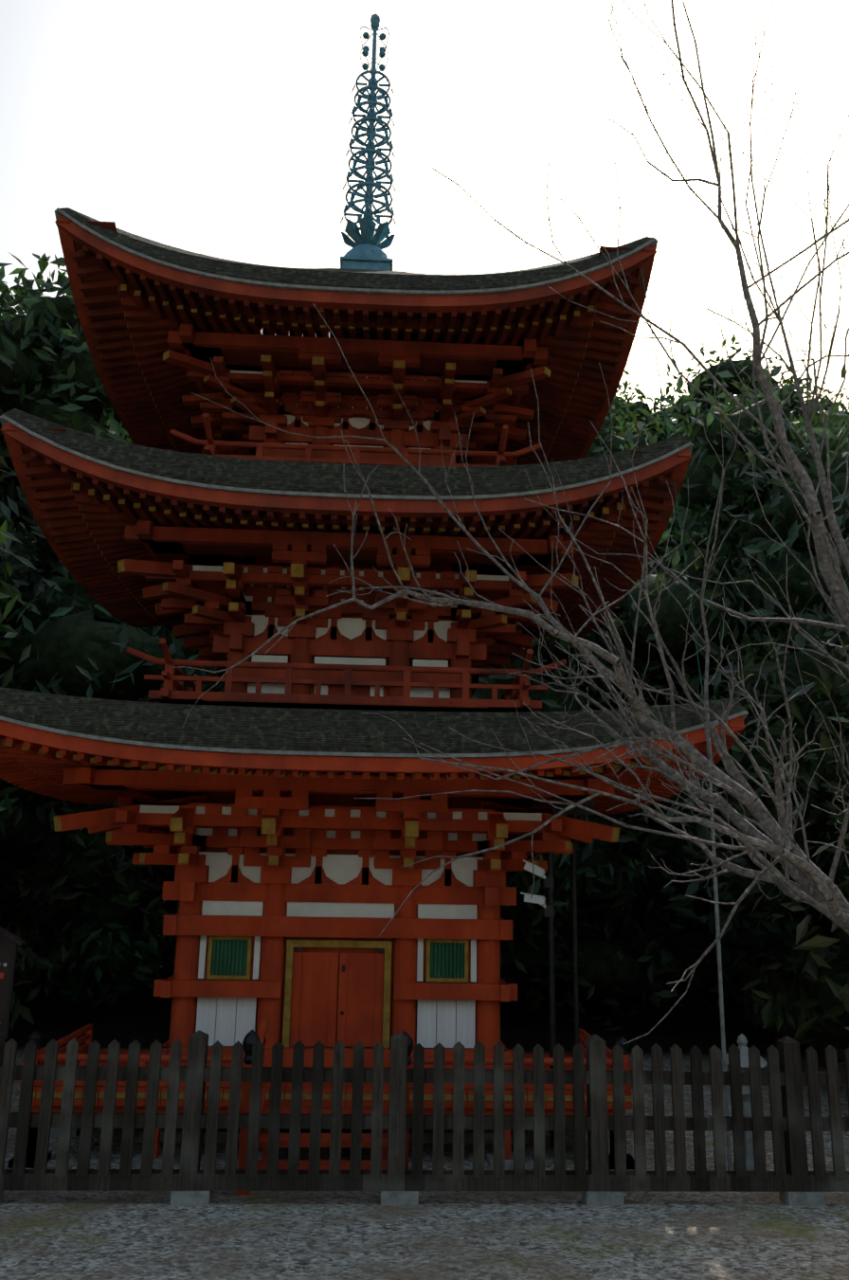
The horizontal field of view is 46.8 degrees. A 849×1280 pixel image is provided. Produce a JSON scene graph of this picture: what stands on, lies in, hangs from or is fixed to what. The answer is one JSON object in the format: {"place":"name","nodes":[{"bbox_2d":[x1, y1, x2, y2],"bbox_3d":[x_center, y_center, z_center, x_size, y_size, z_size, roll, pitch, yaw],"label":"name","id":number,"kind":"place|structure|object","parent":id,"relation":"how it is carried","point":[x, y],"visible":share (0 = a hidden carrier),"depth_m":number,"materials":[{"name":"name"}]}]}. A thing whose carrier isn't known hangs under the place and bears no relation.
{"place":"outdoors","nodes":[
{"label":"outdoors","id":0,"kind":"place"},
{"bbox_2d":[0,803,848,1279],"bbox_3d":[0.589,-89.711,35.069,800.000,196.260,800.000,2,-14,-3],"label":"ground","id":1,"kind":"structure","parent":0,"point":[430,1235],"depth_m":7.40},
{"bbox_2d":[0,925,26,1038],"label":"sign board","id":2,"kind":"object","parent":1,"relation":"on","point":[9,943],"visible":1,"depth_m":8.47,"materials":[{"name":"brown wood"}]},
{"bbox_2d":[7,1127,634,1170],"bbox_3d":[-1.051,5.539,11.731,5.940,0.100,5.030,2,-14,-3],"label":"stone base","id":3,"kind":"object","parent":1,"relation":"on","point":[427,1139],"visible":0.19,"depth_m":10.12,"materials":[{"name":"grey stone"}]},
{"bbox_2d":[2,284,729,1101],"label":"yellow pagoda ends","id":4,"kind":"object","parent":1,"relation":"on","point":[412,828],"visible":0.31,"depth_m":10.81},
{"bbox_2d":[0,716,745,1195],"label":"pagoda lower story","id":5,"kind":"object","parent":1,"relation":"on","point":[326,989],"visible":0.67,"depth_m":10.71,"materials":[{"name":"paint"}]},
{"bbox_2d":[28,946,628,1091],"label":"metal fittings","id":6,"kind":"object","parent":5,"relation":"attached to","point":[251,1038],"visible":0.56,"depth_m":8.48,"materials":[{"name":"metal"}]},
{"bbox_2d":[195,996,475,1047],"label":"white wall panels","id":7,"kind":"object","parent":5,"relation":"attached to","point":[453,1028],"visible":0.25,"depth_m":10.76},
{"bbox_2d":[211,938,464,977],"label":"windows","id":8,"kind":"structure","parent":5,"relation":"attached to","point":[229,957],"depth_m":10.90,"materials":[{"name":"green wood"}]},
{"bbox_2d":[139,370,541,981],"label":"wall panels","id":9,"kind":"object","parent":5,"relation":"attached to","point":[340,869],"visible":0.08,"depth_m":11.16,"materials":[{"name":"white paint"}]},
{"bbox_2d":[19,220,673,644],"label":"roof eaves","id":10,"kind":"object","parent":5,"relation":"attached to","point":[147,323],"visible":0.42,"depth_m":11.84,"materials":[{"name":"red wood"}]},
{"bbox_2d":[0,215,692,1048],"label":"pagoda upper stories","id":11,"kind":"object","parent":5,"relation":"on","point":[467,647],"visible":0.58,"depth_m":11.87,"materials":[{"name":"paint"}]},
{"bbox_2d":[640,267,703,701],"bbox_3d":[2.703,-1.690,10.693,0.492,5.401,0.019,-1,-14,9],"label":"lightning wire","id":12,"kind":"object","parent":11,"relation":"attached to","point":[675,488],"visible":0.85,"depth_m":10.63,"materials":[{"name":"white metal"}]},
{"bbox_2d":[0,207,746,779],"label":"pagoda roofs","id":13,"kind":"structure","parent":5,"relation":"attached to","point":[286,729],"depth_m":10.13,"materials":[{"name":"grey tile"}]},
{"bbox_2d":[340,7,396,270],"bbox_3d":[-0.841,-7.796,15.401,0.860,5.190,0.860,2,-14,-3],"label":"pagoda finial","id":14,"kind":"object","parent":13,"relation":"on","point":[366,252],"visible":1,"depth_m":15.18,"materials":[{"name":"teal metal"}]},
{"bbox_2d":[0,207,748,757],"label":"pale pagoda trim","id":15,"kind":"structure","parent":5,"relation":"attached to","point":[654,242],"depth_m":10.16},
{"bbox_2d":[0,1189,825,1206],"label":"fence footings","id":16,"kind":"object","parent":1,"relation":"on","point":[411,1198],"visible":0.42,"depth_m":7.90,"materials":[{"name":"concrete"}]},
{"bbox_2d":[0,252,848,1070],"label":"forest","id":17,"kind":"object","parent":1,"relation":"on","point":[17,565],"depth_m":18.65,"materials":[{"name":"green plant"}]},
{"bbox_2d":[0,965,848,1191],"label":"picket fence","id":18,"kind":"object","parent":1,"relation":"on","point":[786,1123],"visible":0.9,"depth_m":8.00,"materials":[{"name":"brown wood"}]},
{"bbox_2d":[0,294,848,1024],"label":"forest crowns","id":19,"kind":"object","parent":1,"relation":"on","point":[66,645],"visible":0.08,"depth_m":18.90,"materials":[{"name":"green plant"}]},
{"bbox_2d":[171,0,848,1044],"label":"bare tree","id":20,"kind":"object","parent":1,"relation":"on","point":[814,885],"visible":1,"depth_m":6.09,"materials":[{"name":"grey plant"}]},
{"bbox_2d":[523,800,594,1148],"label":"cctv poles","id":21,"kind":"object","parent":1,"relation":"on","point":[549,909],"visible":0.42,"depth_m":10.95,"materials":[{"name":"metal"}]},
{"bbox_2d":[706,757,732,1171],"bbox_3d":[2.859,2.945,9.538,0.041,4.247,0.041,7,-15,-25],"label":"pole","id":22,"kind":"object","parent":1,"relation":"on","point":[724,1056],"visible":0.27,"depth_m":9.40,"materials":[{"name":"metal"}]},
{"bbox_2d":[721,1033,767,1171],"bbox_3d":[3.141,4.512,9.591,0.496,1.240,0.430,2,-14,-3],"label":"stone lantern","id":23,"kind":"object","parent":1,"relation":"on","point":[742,1041],"visible":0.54,"depth_m":9.51,"materials":[{"name":"grey stone"}]},
{"bbox_2d":[0,0,848,412],"label":"sky","id":24,"kind":"structure","parent":0,"point":[221,129],"materials":[{"name":"white"}]},
{"bbox_2d":[520,859,545,908],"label":"cctv cameras","id":25,"kind":"object","parent":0,"point":[540,900],"visible":0.88,"depth_m":10.63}
]}

